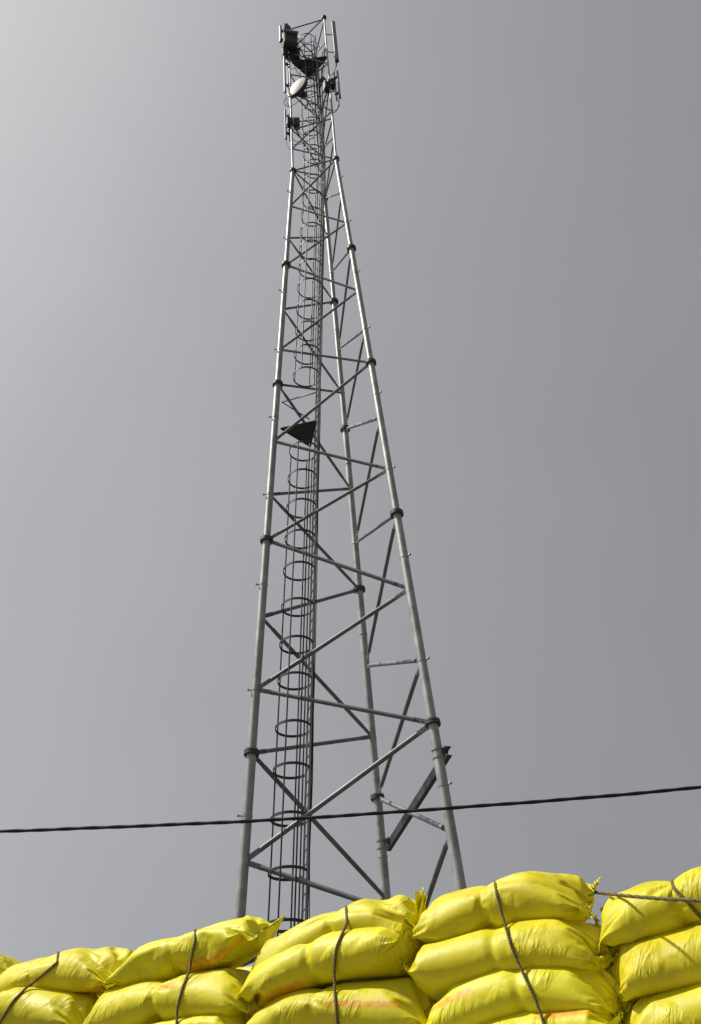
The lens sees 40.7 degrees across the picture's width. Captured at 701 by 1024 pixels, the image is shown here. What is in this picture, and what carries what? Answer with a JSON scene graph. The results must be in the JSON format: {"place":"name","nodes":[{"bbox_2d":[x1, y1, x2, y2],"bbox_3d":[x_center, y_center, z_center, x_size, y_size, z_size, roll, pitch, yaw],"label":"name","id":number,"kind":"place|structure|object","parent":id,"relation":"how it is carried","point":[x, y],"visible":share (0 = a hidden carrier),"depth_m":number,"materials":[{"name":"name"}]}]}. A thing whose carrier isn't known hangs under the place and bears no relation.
{"place":"outdoors","nodes":[
{"label":"outdoors","id":0,"kind":"place"},
{"bbox_2d":[0,986,98,1023],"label":"sack","id":1,"kind":"object","parent":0,"point":[33,1005],"visible":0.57,"depth_m":5.36,"materials":[{"name":"yellow plastic"}]},
{"bbox_2d":[0,947,138,993],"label":"sack","id":2,"kind":"object","parent":1,"relation":"on","point":[82,970],"visible":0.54,"depth_m":5.51,"materials":[{"name":"yellow plastic"}]},
{"bbox_2d":[0,954,19,974],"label":"sack","id":3,"kind":"object","parent":2,"relation":"on","point":[6,962],"visible":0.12,"depth_m":6.06,"materials":[{"name":"yellow plastic"}]},
{"bbox_2d":[0,951,59,1023],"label":"rope","id":4,"kind":"object","parent":2,"relation":"on","point":[28,986],"visible":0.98,"depth_m":5.50,"materials":[{"name":"fabric"}]},
{"bbox_2d":[246,978,435,1023],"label":"sack","id":5,"kind":"object","parent":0,"point":[400,1001],"visible":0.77,"depth_m":4.47,"materials":[{"name":"yellow plastic"}]},
{"bbox_2d":[236,918,423,1008],"bbox_3d":[-0.056,2.307,4.809,1.143,0.308,0.450,-22,-42,21],"label":"sack","id":6,"kind":"object","parent":5,"relation":"on","point":[370,954],"visible":0.64,"depth_m":4.65,"materials":[{"name":"yellow plastic"}]},
{"bbox_2d":[250,887,423,971],"bbox_3d":[-0.053,2.249,4.938,1.036,0.416,0.417,-23,-42,22],"label":"sack","id":7,"kind":"object","parent":6,"relation":"on","point":[392,913],"visible":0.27,"depth_m":4.82,"materials":[{"name":"yellow plastic"}]},
{"bbox_2d":[333,905,347,1023],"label":"rope","id":8,"kind":"object","parent":7,"relation":"hanging from","point":[334,966],"visible":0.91,"depth_m":4.60,"materials":[{"name":"fabric"}]},
{"bbox_2d":[0,786,700,832],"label":"overhead cable","id":9,"kind":"object","parent":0,"point":[351,814],"visible":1,"depth_m":8.15,"materials":[{"name":"black rubber"}]},
{"bbox_2d":[0,0,700,966],"label":"sky","id":10,"kind":"structure","parent":0,"point":[521,179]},
{"bbox_3d":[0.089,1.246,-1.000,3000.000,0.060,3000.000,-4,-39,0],"label":"ground","id":11,"kind":"structure","parent":0,"visible":0},
{"bbox_2d":[234,14,466,966],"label":"lattice tower","id":12,"kind":"structure","parent":11,"relation":"on","point":[304,432],"depth_m":24.12,"materials":[{"name":"metal"}]},
{"bbox_2d":[279,25,283,48],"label":"panel antenna","id":13,"kind":"object","parent":12,"relation":"attached to","point":[281,32],"visible":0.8,"depth_m":42.79,"materials":[{"name":"white plastic"}]},
{"bbox_2d":[282,47,288,59],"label":"radio unit","id":14,"kind":"object","parent":12,"relation":"attached to","point":[285,51],"visible":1,"depth_m":41.90,"materials":[{"name":"grey metal"}]},
{"bbox_2d":[283,55,289,105],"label":"panel antenna","id":15,"kind":"object","parent":12,"relation":"attached to","point":[284,74],"visible":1,"depth_m":40.79,"materials":[{"name":"grey plastic"}]},
{"bbox_2d":[284,110,290,149],"bbox_3d":[-2.533,-15.645,38.558,0.252,3.387,0.330,9,-40,-15],"label":"panel antenna","id":16,"kind":"object","parent":12,"relation":"attached to","point":[285,117],"visible":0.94,"depth_m":38.65,"materials":[{"name":"grey plastic"}]},
{"bbox_2d":[286,116,292,128],"bbox_3d":[-2.485,-15.889,38.594,0.260,0.650,0.242,7,-40,-13],"label":"radio unit","id":17,"kind":"object","parent":12,"relation":"attached to","point":[289,121],"visible":1,"depth_m":38.47,"materials":[{"name":"grey metal"}]},
{"bbox_2d":[282,28,297,51],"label":"dish antenna","id":18,"kind":"object","parent":12,"relation":"attached to","point":[290,40],"visible":1,"depth_m":42.15,"materials":[{"name":"black metal"}]},
{"bbox_2d":[288,47,299,61],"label":"radio unit","id":19,"kind":"object","parent":12,"relation":"attached to","point":[293,57],"visible":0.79,"depth_m":42.23,"materials":[{"name":"black metal"}]},
{"bbox_2d":[293,117,299,129],"bbox_3d":[-2.201,-15.851,38.593,0.260,0.700,0.262,-1,-39,-4],"label":"radio unit","id":20,"kind":"object","parent":12,"relation":"attached to","point":[296,122],"visible":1,"depth_m":38.46,"materials":[{"name":"black metal"}]},
{"bbox_2d":[288,77,307,98],"bbox_3d":[-2.137,-17.801,39.927,1.004,1.007,0.610,-28,-45,27],"label":"microwave dish","id":21,"kind":"object","parent":12,"relation":"attached to","point":[297,88],"visible":0.98,"depth_m":39.60,"materials":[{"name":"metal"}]},
{"bbox_2d":[291,67,324,919],"bbox_3d":[-1.189,-2.951,28.095,1.948,42.960,0.400,11,-41,-19],"label":"feeder cable","id":22,"kind":"object","parent":12,"relation":"attached to","point":[316,549],"visible":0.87,"depth_m":24.19,"materials":[{"name":"black rubber"}]},
{"bbox_2d":[308,93,325,907],"bbox_3d":[-0.850,-1.973,27.182,2.210,40.259,0.642,0,-39,-5],"label":"feeder cable","id":23,"kind":"object","parent":12,"relation":"attached to","point":[315,568],"visible":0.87,"depth_m":22.20,"materials":[{"name":"black rubber"}]},
{"bbox_2d":[315,56,318,102],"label":"jumper cable","id":24,"kind":"object","parent":12,"relation":"attached to","point":[316,81],"visible":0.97,"depth_m":40.26,"materials":[{"name":"black rubber"}]},
{"bbox_2d":[309,50,325,918],"bbox_3d":[-0.951,-3.392,28.206,2.206,43.758,0.557,1,-39,-7],"label":"feeder cable","id":25,"kind":"object","parent":12,"relation":"attached to","point":[317,543],"visible":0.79,"depth_m":24.26,"materials":[{"name":"black rubber"}]},
{"bbox_2d":[318,62,320,112],"bbox_3d":[-1.306,-18.068,40.100,0.045,4.611,0.202,-17,-40,15],"label":"jumper cable","id":26,"kind":"object","parent":12,"relation":"attached to","point":[319,87],"visible":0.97,"depth_m":39.91,"materials":[{"name":"black rubber"}]},
{"bbox_2d":[321,67,323,126],"bbox_3d":[-1.173,-17.401,39.491,0.132,4.835,0.066,-16,-40,15],"label":"jumper cable","id":27,"kind":"object","parent":12,"relation":"attached to","point":[322,96],"visible":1,"depth_m":39.39,"materials":[{"name":"black rubber"}]},
{"bbox_2d":[320,76,326,87],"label":"radio unit","id":28,"kind":"object","parent":12,"relation":"attached to","point":[323,78],"visible":0.4,"depth_m":40.37,"materials":[{"name":"black metal"}]},
{"bbox_2d":[322,80,330,93],"bbox_3d":[-0.994,-17.812,39.631,0.280,0.700,0.262,11,-41,-18],"label":"radio unit","id":29,"kind":"object","parent":12,"relation":"attached to","point":[326,85],"visible":1,"depth_m":39.51,"materials":[{"name":"grey metal"}]},
{"bbox_2d":[326,21,338,75],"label":"panel antenna","id":30,"kind":"object","parent":12,"relation":"attached to","point":[335,52],"visible":1,"depth_m":41.68,"materials":[{"name":"grey plastic"}]},
{"bbox_2d":[330,77,335,90],"bbox_3d":[-0.761,-18.015,39.818,0.240,0.700,0.262,11,-41,-18],"label":"radio unit","id":31,"kind":"object","parent":12,"relation":"attached to","point":[333,82],"visible":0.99,"depth_m":39.67,"materials":[{"name":"black metal"}]},
{"bbox_2d":[331,70,340,112],"bbox_3d":[-0.623,-17.490,39.330,0.426,3.398,0.156,-13,-40,11],"label":"panel antenna","id":32,"kind":"object","parent":12,"relation":"attached to","point":[338,83],"visible":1,"depth_m":39.34,"materials":[{"name":"grey plastic"}]},
{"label":"loading platform","id":33,"kind":"structure","parent":0,"visible":0},
{"bbox_2d":[150,1011,252,1023],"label":"sack","id":34,"kind":"object","parent":33,"relation":"on","point":[242,1017],"visible":0.73,"depth_m":4.79,"materials":[{"name":"yellow plastic"}]},
{"bbox_2d":[83,968,254,1023],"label":"sack","id":35,"kind":"object","parent":34,"relation":"on","point":[213,991],"visible":0.74,"depth_m":4.98,"materials":[{"name":"yellow plastic"}]},
{"bbox_2d":[101,915,285,986],"bbox_3d":[-0.881,2.491,5.321,1.025,0.317,0.444,-22,-42,21],"label":"sack","id":36,"kind":"object","parent":35,"relation":"on","point":[236,943],"visible":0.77,"depth_m":5.15,"materials":[{"name":"yellow plastic"}]},
{"bbox_2d":[175,929,196,1023],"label":"rope","id":37,"kind":"object","parent":36,"relation":"attached to","point":[184,981],"visible":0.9,"depth_m":4.99,"materials":[{"name":"fabric"}]},
{"bbox_2d":[236,966,260,1014],"bbox_3d":[-0.545,2.799,5.372,1.022,0.466,0.268,-22,-42,21],"label":"sack","id":38,"kind":"object","parent":34,"relation":"on","point":[255,1008],"visible":0.03,"depth_m":5.25,"materials":[{"name":"yellow plastic"}]},
{"bbox_2d":[483,1009,623,1023],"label":"sack","id":39,"kind":"object","parent":33,"relation":"on","point":[583,1016],"visible":0.59,"depth_m":3.96,"materials":[{"name":"yellow plastic"}]},
{"bbox_2d":[426,962,622,1023],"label":"sack","id":40,"kind":"object","parent":39,"relation":"on","point":[489,996],"visible":0.64,"depth_m":4.10,"materials":[{"name":"yellow plastic"}]},
{"bbox_2d":[399,915,615,1002],"bbox_3d":[0.748,2.086,4.404,1.023,0.318,0.451,-22,-42,21],"label":"sack","id":41,"kind":"object","parent":40,"relation":"on","point":[436,971],"visible":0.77,"depth_m":4.26,"materials":[{"name":"yellow plastic"}]},
{"bbox_2d":[409,871,601,943],"bbox_3d":[0.745,1.942,4.602,0.954,0.310,0.428,-22,-42,21],"label":"sack","id":42,"kind":"object","parent":41,"relation":"on","point":[537,895],"visible":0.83,"depth_m":4.46,"materials":[{"name":"yellow plastic"}]},
{"bbox_2d":[493,880,544,1023],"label":"rope","id":43,"kind":"object","parent":42,"relation":"on","point":[516,958],"visible":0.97,"depth_m":4.20,"materials":[{"name":"fabric"}]},
{"bbox_2d":[594,890,700,902],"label":"rope","id":44,"kind":"object","parent":42,"relation":"attached to","point":[681,899],"visible":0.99,"depth_m":3.78,"materials":[{"name":"fabric"}]},
{"bbox_2d":[613,953,633,1018],"bbox_3d":[1.301,2.234,4.492,0.872,0.499,0.270,-23,-42,22],"label":"sack","id":45,"kind":"object","parent":33,"relation":"on","point":[622,1007],"depth_m":4.32,"materials":[{"name":"yellow plastic"}]},
{"bbox_2d":[623,983,700,1023],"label":"sack","id":46,"kind":"object","parent":33,"relation":"on","point":[680,1006],"visible":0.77,"depth_m":3.79,"materials":[{"name":"yellow plastic"}]},
{"bbox_2d":[610,924,700,1011],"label":"sack","id":47,"kind":"object","parent":46,"relation":"on","point":[665,962],"visible":0.78,"depth_m":3.90,"materials":[{"name":"yellow plastic"}]},
{"bbox_2d":[595,866,700,954],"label":"sack","id":48,"kind":"object","parent":47,"relation":"on","point":[627,920],"visible":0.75,"depth_m":4.07,"materials":[{"name":"yellow plastic"}]},
{"bbox_2d":[670,879,700,919],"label":"rope","id":49,"kind":"object","parent":48,"relation":"on","point":[689,904],"visible":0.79,"depth_m":4.01,"materials":[{"name":"fabric"}]}
]}

